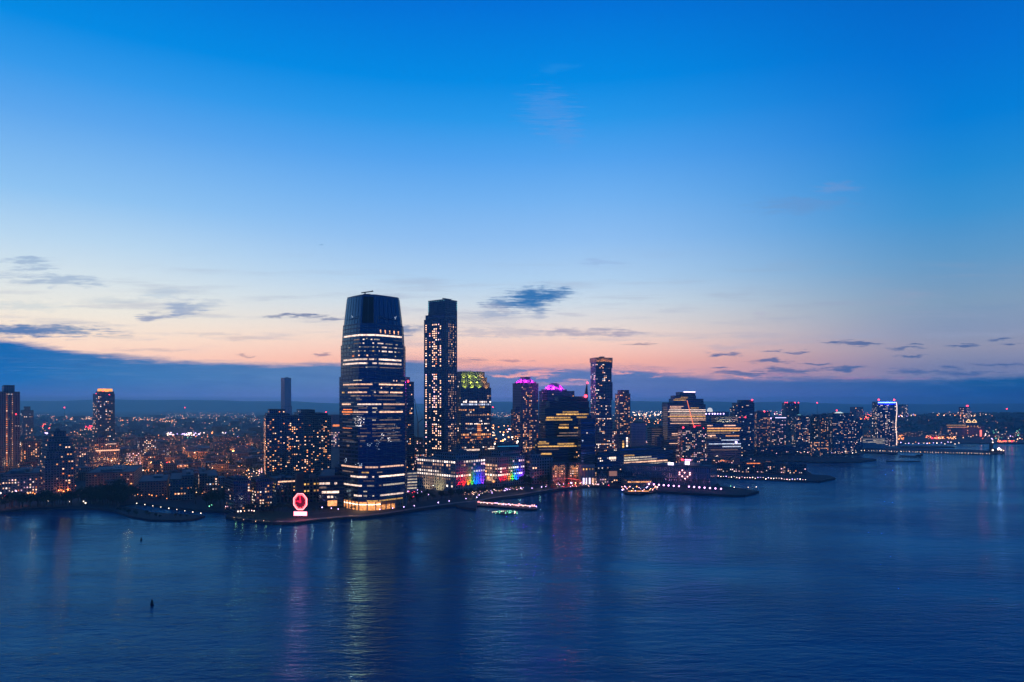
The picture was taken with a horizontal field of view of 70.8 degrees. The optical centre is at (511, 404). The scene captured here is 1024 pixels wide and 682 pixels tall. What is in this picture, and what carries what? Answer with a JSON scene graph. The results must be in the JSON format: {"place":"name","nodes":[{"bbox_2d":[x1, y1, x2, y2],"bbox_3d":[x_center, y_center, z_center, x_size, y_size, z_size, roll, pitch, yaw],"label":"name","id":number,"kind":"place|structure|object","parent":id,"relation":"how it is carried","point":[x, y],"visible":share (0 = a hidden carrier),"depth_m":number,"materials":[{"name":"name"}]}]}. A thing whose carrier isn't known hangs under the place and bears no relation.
{"place":"outdoors","nodes":[
{"label":"outdoors","id":0,"kind":"place"},
{"bbox_2d":[0,385,19,470],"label":"apartment tower","id":1,"kind":"structure","parent":0,"point":[9,427],"depth_m":1221.66,"materials":[{"name":"concrete"}]},
{"bbox_2d":[1,467,40,494],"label":"school building","id":2,"kind":"structure","parent":0,"point":[25,480],"depth_m":932.26,"materials":[{"name":"concrete"}]},
{"bbox_2d":[21,406,33,435],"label":"apartment tower","id":3,"kind":"structure","parent":0,"point":[27,420],"depth_m":2309.93,"materials":[{"name":"concrete"}]},
{"bbox_2d":[21,439,39,465],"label":"apartment block","id":4,"kind":"structure","parent":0,"point":[30,449],"depth_m":1288.90,"materials":[{"name":"concrete"}]},
{"bbox_2d":[39,428,74,494],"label":"stepped apartment tower","id":5,"kind":"structure","parent":0,"point":[57,465],"depth_m":931.87,"materials":[{"name":"concrete"}]},
{"bbox_2d":[75,444,88,465],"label":"floodlit block","id":6,"kind":"structure","parent":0,"point":[81,455],"depth_m":1195.65,"materials":[{"name":"concrete"}]},
{"bbox_2d":[93,389,114,440],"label":"apartment tower","id":7,"kind":"structure","parent":0,"point":[103,412],"depth_m":1914.85,"materials":[{"name":"concrete"}]},
{"bbox_2d":[126,449,140,464],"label":"apartment block","id":8,"kind":"structure","parent":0,"point":[133,456],"depth_m":1347.48,"materials":[{"name":"concrete"}]},
{"bbox_2d":[138,433,156,454],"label":"apartment block","id":9,"kind":"structure","parent":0,"point":[147,443],"depth_m":1490.82,"materials":[{"name":"concrete"}]},
{"bbox_2d":[113,507,204,521],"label":"ground","id":10,"kind":"structure","parent":0,"point":[141,514],"depth_m":750.39,"materials":[{"name":"stone"}]},
{"bbox_2d":[157,445,168,459],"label":"apartment block","id":11,"kind":"structure","parent":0,"point":[162,450],"depth_m":1426.56,"materials":[{"name":"concrete"}]},
{"bbox_2d":[160,463,176,471],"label":"row house","id":12,"kind":"structure","parent":0,"point":[167,466],"depth_m":1175.63,"materials":[{"name":"orange"}]},
{"bbox_2d":[189,450,210,458],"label":"block","id":13,"kind":"structure","parent":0,"point":[193,454],"depth_m":1544.06,"materials":[{"name":"orange"}]},
{"bbox_2d":[210,442,225,451],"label":"block","id":14,"kind":"structure","parent":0,"point":[214,446],"depth_m":1722.40,"materials":[{"name":"grey"}]},
{"bbox_2d":[231,445,250,451],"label":"block","id":15,"kind":"structure","parent":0,"point":[244,448],"depth_m":1605.34,"materials":[{"name":"orange"}]},
{"bbox_2d":[241,456,256,467],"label":"row house","id":16,"kind":"structure","parent":0,"point":[248,461],"depth_m":1313.20,"materials":[{"name":"grey"}]},
{"bbox_2d":[237,511,295,519],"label":"lawn","id":17,"kind":"structure","parent":0,"point":[272,515],"depth_m":750.44,"materials":[{"name":"green plant"}]},
{"bbox_2d":[141,430,423,438],"bbox_3d":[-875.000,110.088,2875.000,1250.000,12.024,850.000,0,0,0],"label":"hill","id":18,"kind":"structure","parent":0,"point":[416,433],"depth_m":2664.74,"materials":[{"name":"plant"}]},
{"bbox_2d":[5,434,269,481],"bbox_3d":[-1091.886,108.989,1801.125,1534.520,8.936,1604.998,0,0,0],"label":"foliage","id":19,"kind":"object","parent":18,"relation":"on","point":[229,461],"visible":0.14,"depth_m":1430.64,"materials":[{"name":"green plant"}]},
{"bbox_2d":[20,413,261,495],"bbox_3d":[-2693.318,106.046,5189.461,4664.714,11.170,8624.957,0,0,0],"label":"distant street lights","id":20,"kind":"object","parent":18,"relation":"on","point":[167,435],"visible":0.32,"depth_m":2666.04,"materials":[{"name":"orange"}]},
{"bbox_2d":[295,473,303,495],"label":"brick stair tower","id":21,"kind":"structure","parent":0,"point":[299,482],"depth_m":833.86,"materials":[{"name":"brick"}]},
{"bbox_2d":[329,415,338,448],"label":"apartment block","id":22,"kind":"structure","parent":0,"point":[334,431],"depth_m":1905.30,"materials":[{"name":"concrete"}]},
{"bbox_2d":[407,377,413,469],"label":"office tower","id":23,"kind":"structure","parent":0,"point":[410,425],"depth_m":1108.89,"materials":[{"name":"glass"}]},
{"bbox_2d":[414,436,422,451],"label":"apartment block","id":24,"kind":"structure","parent":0,"point":[418,443],"depth_m":1237.23,"materials":[{"name":"concrete"}]},
{"bbox_2d":[307,484,559,514],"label":"road","id":25,"kind":"structure","parent":0,"point":[434,498],"depth_m":896.70,"materials":[{"name":"asphalt"}]},
{"bbox_2d":[424,298,456,456],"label":"residential tower","id":26,"kind":"structure","parent":0,"point":[440,377],"depth_m":1178.37,"materials":[{"name":"glass"}]},
{"bbox_2d":[426,324,455,456],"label":"lit windows","id":27,"kind":"structure","parent":26,"relation":"in","point":[432,324],"depth_m":1180.50,"materials":[{"name":"brown"}]},
{"bbox_2d":[457,370,490,443],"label":"office tower","id":28,"kind":"structure","parent":0,"point":[473,405],"depth_m":1210.50,"materials":[{"name":"glass"}]},
{"bbox_2d":[0,443,1023,681],"bbox_3d":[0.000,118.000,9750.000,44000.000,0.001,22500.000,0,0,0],"label":"water","id":29,"kind":"structure","parent":0,"point":[880,569],"depth_m":462.49,"materials":[{"name":"blue liquid"}]},
{"bbox_2d":[477,499,536,510],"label":"pier","id":30,"kind":"structure","parent":29,"relation":"on","point":[500,505],"depth_m":826.73,"materials":[{"name":"white"}]},
{"bbox_2d":[623,486,657,494],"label":"ferry barge","id":31,"kind":"object","parent":29,"relation":"on","point":[628,491],"visible":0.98,"depth_m":964.99,"materials":[{"name":"metal"}]},
{"bbox_2d":[863,447,1002,454],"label":"pier","id":32,"kind":"structure","parent":29,"relation":"in","point":[930,450],"depth_m":1824.44,"materials":[{"name":"black"}]},
{"bbox_2d":[985,442,1004,452],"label":"ferry","id":33,"kind":"object","parent":29,"relation":"on","point":[991,449],"visible":1,"depth_m":1746.90,"materials":[{"name":"metal"}]},
{"bbox_2d":[0,411,1023,524],"bbox_3d":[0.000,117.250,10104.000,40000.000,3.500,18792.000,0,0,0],"label":"ground","id":34,"kind":"structure","parent":0,"point":[200,505],"depth_m":1017.88,"materials":[{"name":"stone"}]},
{"bbox_2d":[89,435,119,464],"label":"apartment block","id":35,"kind":"structure","parent":34,"relation":"on","point":[103,450],"depth_m":1304.42,"materials":[{"name":"concrete"}]},
{"bbox_2d":[86,465,142,487],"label":"terrace building","id":36,"kind":"structure","parent":34,"relation":"on","point":[129,474],"depth_m":1010.54,"materials":[{"name":"concrete"}]},
{"bbox_2d":[141,453,161,467],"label":"apartment block","id":37,"kind":"structure","parent":34,"relation":"on","point":[145,457],"depth_m":1307.95,"materials":[{"name":"concrete"}]},
{"bbox_2d":[138,474,168,497],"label":"apartment block","id":38,"kind":"structure","parent":34,"relation":"on","point":[155,485],"depth_m":897.52,"materials":[{"name":"brick"}]},
{"bbox_2d":[170,469,193,500],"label":"apartment block","id":39,"kind":"structure","parent":34,"relation":"on","point":[181,482],"depth_m":873.34,"materials":[{"name":"concrete"}]},
{"bbox_2d":[198,467,217,495],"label":"apartment block","id":40,"kind":"structure","parent":34,"relation":"on","point":[208,479],"depth_m":917.69,"materials":[{"name":"concrete"}]},
{"bbox_2d":[208,463,228,471],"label":"row house","id":41,"kind":"structure","parent":34,"relation":"on","point":[220,467],"depth_m":1177.39,"materials":[{"name":"orange"}]},
{"bbox_2d":[225,474,249,512],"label":"glass apartment block","id":42,"kind":"structure","parent":34,"relation":"on","point":[237,493],"depth_m":773.80,"materials":[{"name":"glass"}]},
{"bbox_2d":[250,474,272,510],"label":"glass apartment block","id":43,"kind":"structure","parent":34,"relation":"on","point":[261,488],"depth_m":791.19,"materials":[{"name":"glass"}]},
{"bbox_2d":[269,474,294,502],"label":"brick office","id":44,"kind":"structure","parent":34,"relation":"on","point":[283,488],"depth_m":851.56,"materials":[{"name":"brick"}]},
{"bbox_2d":[281,377,290,405],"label":"slender tower","id":45,"kind":"structure","parent":34,"relation":"on","point":[285,391],"depth_m":2709.88,"materials":[{"name":"glass"}]},
{"bbox_2d":[264,409,330,477],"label":"twin apartment slab","id":46,"kind":"structure","parent":34,"relation":"on","point":[299,441],"depth_m":1100.22,"materials":[{"name":"concrete"}]},
{"bbox_2d":[293,493,306,517],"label":"clock","id":47,"kind":"object","parent":34,"relation":"on","point":[300,501],"visible":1,"depth_m":731.74,"materials":[{"name":"red"}]},
{"bbox_2d":[304,474,318,502],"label":"brick office","id":48,"kind":"structure","parent":34,"relation":"on","point":[311,487],"depth_m":851.19,"materials":[{"name":"brick"}]},
{"bbox_2d":[319,462,343,508],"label":"glass podium","id":49,"kind":"object","parent":34,"relation":"on","point":[331,487],"visible":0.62,"depth_m":803.14,"materials":[{"name":"glass"}]},
{"bbox_2d":[339,290,406,510],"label":"office tower","id":50,"kind":"structure","parent":34,"relation":"on","point":[373,423],"depth_m":793.92,"materials":[{"name":"blue glass"}]},
{"bbox_2d":[407,470,416,493],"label":"car park","id":51,"kind":"structure","parent":34,"relation":"on","point":[411,480],"depth_m":939.48,"materials":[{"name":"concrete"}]},
{"bbox_2d":[414,451,425,470],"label":"apartment block","id":52,"kind":"structure","parent":34,"relation":"on","point":[419,454],"depth_m":1125.44,"materials":[{"name":"concrete"}]},
{"bbox_2d":[275,485,585,521],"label":"promenade","id":53,"kind":"structure","parent":34,"relation":"on","point":[425,506],"depth_m":809.32,"materials":[{"name":"concrete"}]},
{"bbox_2d":[417,449,485,491],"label":"stone office","id":54,"kind":"structure","parent":34,"relation":"on","point":[462,469],"depth_m":978.15,"materials":[{"name":"stone"}]},
{"bbox_2d":[451,437,501,456],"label":"stone podium","id":55,"kind":"object","parent":34,"relation":"on","point":[483,447],"visible":0.27,"depth_m":1080.22,"materials":[{"name":"stone"}]},
{"bbox_2d":[482,448,524,486],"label":"stone office","id":56,"kind":"structure","parent":34,"relation":"on","point":[505,466],"depth_m":1029.53,"materials":[{"name":"stone"}]},
{"bbox_2d":[494,441,521,454],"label":"roof pavilion","id":57,"kind":"structure","parent":34,"relation":"on","point":[510,445],"depth_m":1053.94,"materials":[{"name":"glass"}]},
{"bbox_2d":[511,407,519,443],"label":"apartment block","id":58,"kind":"structure","parent":34,"relation":"on","point":[515,421],"depth_m":1353.79,"materials":[{"name":"concrete"}]},
{"bbox_2d":[20,412,1023,435],"bbox_3d":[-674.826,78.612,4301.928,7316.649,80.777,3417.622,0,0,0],"label":"distant rooftops","id":59,"kind":"object","parent":34,"relation":"on","point":[195,425],"visible":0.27,"depth_m":3295.68,"materials":[{"name":"blue"}]},
{"bbox_2d":[522,450,552,483],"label":"stone office","id":60,"kind":"structure","parent":34,"relation":"on","point":[537,465],"depth_m":1057.81,"materials":[{"name":"stone"}]},
{"bbox_2d":[534,438,577,477],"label":"office podium","id":61,"kind":"object","parent":34,"relation":"on","point":[561,450],"visible":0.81,"depth_m":1129.11,"materials":[{"name":"glass"}]},
{"bbox_2d":[550,462,565,483],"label":"hotel block","id":62,"kind":"structure","parent":34,"relation":"on","point":[557,471],"depth_m":1047.34,"materials":[{"name":"brick"}]},
{"bbox_2d":[567,462,580,483],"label":"hotel block","id":63,"kind":"structure","parent":34,"relation":"on","point":[573,470],"depth_m":1052.16,"materials":[{"name":"brick"}]},
{"bbox_2d":[579,463,595,484],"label":"colonnade","id":64,"kind":"object","parent":34,"relation":"on","point":[587,473],"visible":0.99,"depth_m":1036.99,"materials":[{"name":"stone"}]},
{"bbox_2d":[595,471,608,485],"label":"waterfront pavilion","id":65,"kind":"structure","parent":34,"relation":"on","point":[601,478],"depth_m":1031.19,"materials":[{"name":"glass"}]},
{"bbox_2d":[595,450,623,474],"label":"glass office","id":66,"kind":"structure","parent":34,"relation":"on","point":[605,461],"depth_m":1166.09,"materials":[{"name":"glass"}]},
{"bbox_2d":[607,468,624,483],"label":"billboard block","id":67,"kind":"structure","parent":34,"relation":"on","point":[615,477],"depth_m":1052.94,"materials":[{"name":"concrete"}]},
{"bbox_2d":[612,429,624,450],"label":"apartment block","id":68,"kind":"structure","parent":34,"relation":"on","point":[615,441],"depth_m":1442.29,"materials":[{"name":"concrete"}]},
{"bbox_2d":[630,421,645,446],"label":"grid office","id":69,"kind":"structure","parent":34,"relation":"on","point":[637,432],"depth_m":1523.87,"materials":[{"name":"glass"}]},
{"bbox_2d":[617,445,672,463],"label":"glass office","id":70,"kind":"structure","parent":34,"relation":"on","point":[644,454],"depth_m":1218.13,"materials":[{"name":"glass"}]},
{"bbox_2d":[648,426,661,444],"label":"striped office","id":71,"kind":"structure","parent":34,"relation":"on","point":[653,432],"depth_m":1532.97,"materials":[{"name":"glass"}]},
{"bbox_2d":[655,434,663,449],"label":"dark office","id":72,"kind":"structure","parent":34,"relation":"on","point":[659,440],"depth_m":1371.82,"materials":[{"name":"glass"}]},
{"bbox_2d":[622,459,716,486],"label":"pier hall","id":73,"kind":"structure","parent":34,"relation":"on","point":[690,473],"depth_m":1041.42,"materials":[{"name":"concrete"}]},
{"bbox_2d":[678,426,705,462],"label":"apartment block","id":74,"kind":"structure","parent":34,"relation":"on","point":[691,441],"depth_m":1335.02,"materials":[{"name":"concrete"}]},
{"bbox_2d":[715,461,738,471],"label":"pier housing","id":75,"kind":"object","parent":34,"relation":"on","point":[723,466],"visible":0.88,"depth_m":1236.34,"materials":[{"name":"concrete"}]},
{"bbox_2d":[733,457,754,463],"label":"block","id":76,"kind":"structure","parent":34,"relation":"on","point":[736,460],"depth_m":1276.47,"materials":[{"name":"blue"}]},
{"bbox_2d":[738,460,759,472],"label":"pier housing","id":77,"kind":"object","parent":34,"relation":"on","point":[746,466],"visible":1,"depth_m":1225.99,"materials":[{"name":"concrete"}]},
{"bbox_2d":[760,460,784,472],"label":"pier housing","id":78,"kind":"object","parent":34,"relation":"on","point":[767,466],"visible":1,"depth_m":1216.20,"materials":[{"name":"concrete"}]},
{"bbox_2d":[754,445,795,455],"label":"shed","id":79,"kind":"structure","parent":34,"relation":"on","point":[775,450],"depth_m":1643.88,"materials":[{"name":"concrete"}]},
{"bbox_2d":[783,462,805,473],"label":"pier housing","id":80,"kind":"object","parent":34,"relation":"on","point":[793,468],"visible":1,"depth_m":1209.10,"materials":[{"name":"concrete"}]},
{"bbox_2d":[810,439,829,455],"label":"building","id":81,"kind":"structure","parent":34,"relation":"on","point":[820,447],"depth_m":1621.70,"materials":[{"name":"concrete"}]},
{"bbox_2d":[863,438,885,447],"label":"car park","id":82,"kind":"structure","parent":34,"relation":"on","point":[874,442],"depth_m":1905.46,"materials":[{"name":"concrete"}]},
{"bbox_2d":[872,399,896,445],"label":"hotel tower","id":83,"kind":"structure","parent":34,"relation":"on","point":[884,419],"depth_m":2003.88,"materials":[{"name":"glass"}]},
{"bbox_2d":[898,405,907,420],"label":"tower","id":84,"kind":"structure","parent":34,"relation":"on","point":[903,410],"depth_m":3313.52,"materials":[{"name":"glass"}]},
{"bbox_2d":[940,419,984,436],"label":"terminal hall","id":85,"kind":"structure","parent":34,"relation":"on","point":[969,428],"depth_m":2622.93,"materials":[{"name":"concrete"}]},
{"bbox_2d":[959,405,969,422],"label":"apartment slab","id":86,"kind":"structure","parent":34,"relation":"on","point":[963,411],"depth_m":3112.56,"materials":[{"name":"concrete"}]},
{"bbox_2d":[0,0,1023,403],"label":"sky","id":87,"kind":"structure","parent":0,"point":[811,201],"materials":[{"name":"blue"}]},
{"bbox_2d":[20,399,1023,410],"bbox_3d":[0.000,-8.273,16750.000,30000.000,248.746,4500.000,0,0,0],"label":"hills","id":88,"kind":"structure","parent":0,"point":[160,405],"depth_m":15018.70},
{"bbox_2d":[513,377,537,451],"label":"apartment tower","id":89,"kind":"structure","parent":0,"point":[525,394],"depth_m":1380.42,"materials":[{"name":"concrete"}]},
{"bbox_2d":[539,383,573,437],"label":"apartment tower","id":90,"kind":"structure","parent":0,"point":[551,391],"depth_m":1405.51,"materials":[{"name":"concrete"}]},
{"bbox_2d":[541,382,590,437],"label":"office tower","id":91,"kind":"structure","parent":0,"point":[560,415],"depth_m":1162.54,"materials":[{"name":"glass"}]},
{"bbox_2d":[578,418,594,463],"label":"glass wing","id":92,"kind":"structure","parent":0,"point":[586,440],"depth_m":1110.65,"materials":[{"name":"glass"}]},
{"bbox_2d":[590,356,612,454],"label":"stacked tower","id":93,"kind":"structure","parent":0,"point":[601,390],"depth_m":1404.79,"materials":[{"name":"glass"}]},
{"bbox_2d":[615,390,629,446],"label":"apartment tower","id":94,"kind":"structure","parent":0,"point":[622,409],"depth_m":1483.90,"materials":[{"name":"concrete"}]},
{"bbox_2d":[619,434,628,447],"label":"stair block","id":95,"kind":"structure","parent":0,"point":[623,440],"depth_m":1331.89,"materials":[{"name":"concrete"}]},
{"bbox_2d":[622,476,652,485],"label":"pier shed","id":96,"kind":"structure","parent":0,"point":[636,481],"depth_m":1021.03,"materials":[{"name":"metal"}]},
{"bbox_2d":[662,391,705,445],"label":"office tower","id":97,"kind":"structure","parent":0,"point":[680,409],"depth_m":1508.26,"materials":[{"name":"glass"}]},
{"bbox_2d":[687,457,711,463],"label":"block","id":98,"kind":"structure","parent":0,"point":[703,460],"depth_m":1256.98,"materials":[{"name":"blue"}]},
{"bbox_2d":[706,408,728,421],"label":"station hall","id":99,"kind":"structure","parent":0,"point":[709,413],"depth_m":2352.51,"materials":[{"name":"concrete"}]},
{"bbox_2d":[414,413,1023,434],"bbox_3d":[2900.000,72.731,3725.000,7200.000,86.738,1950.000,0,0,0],"label":"hill","id":100,"kind":"structure","parent":0,"point":[419,427],"depth_m":3127.58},
{"bbox_2d":[491,412,1023,431],"bbox_3d":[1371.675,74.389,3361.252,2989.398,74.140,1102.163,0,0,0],"label":"foliage","id":101,"kind":"object","parent":100,"relation":"on","point":[957,416],"visible":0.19,"depth_m":3183.08,"materials":[{"name":"green plant"}]},
{"bbox_2d":[701,416,740,458],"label":"office tower","id":102,"kind":"structure","parent":0,"point":[723,436],"depth_m":1437.13,"materials":[{"name":"glass"}]},
{"bbox_2d":[730,399,753,455],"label":"apartment tower","id":103,"kind":"structure","parent":0,"point":[743,410],"depth_m":1625.18,"materials":[{"name":"concrete"}]},
{"bbox_2d":[754,410,769,445],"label":"apartment tower","id":104,"kind":"structure","parent":0,"point":[761,428],"depth_m":1691.97,"materials":[{"name":"concrete"}]},
{"bbox_2d":[770,416,785,445],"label":"apartment tower","id":105,"kind":"structure","parent":0,"point":[777,430],"depth_m":1722.06,"materials":[{"name":"concrete"}]},
{"bbox_2d":[782,402,798,441],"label":"apartment tower","id":106,"kind":"structure","parent":0,"point":[789,409],"depth_m":2251.68,"materials":[{"name":"concrete"}]},
{"bbox_2d":[791,414,809,452],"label":"apartment tower","id":107,"kind":"structure","parent":0,"point":[800,433],"depth_m":1742.42,"materials":[{"name":"concrete"}]},
{"bbox_2d":[806,414,817,440],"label":"apartment tower","id":108,"kind":"structure","parent":0,"point":[813,427],"depth_m":1761.16,"materials":[{"name":"concrete"}]},
{"bbox_2d":[816,413,826,440],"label":"apartment tower","id":109,"kind":"structure","parent":0,"point":[822,425],"depth_m":1751.26,"materials":[{"name":"concrete"}]},
{"bbox_2d":[827,410,853,453],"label":"apartment tower","id":110,"kind":"structure","parent":0,"point":[840,431],"depth_m":1703.31,"materials":[{"name":"concrete"}]},
{"bbox_2d":[850,407,862,419],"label":"tower","id":111,"kind":"structure","parent":0,"point":[857,412],"depth_m":2714.22,"materials":[{"name":"concrete"}]},
{"bbox_2d":[854,418,862,450],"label":"apartment tower","id":112,"kind":"structure","parent":0,"point":[858,434],"depth_m":1801.36,"materials":[{"name":"concrete"}]},
{"bbox_2d":[897,445,954,447],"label":"ground","id":113,"kind":"structure","parent":0,"point":[917,446],"depth_m":2002.90,"materials":[{"name":"concrete"}]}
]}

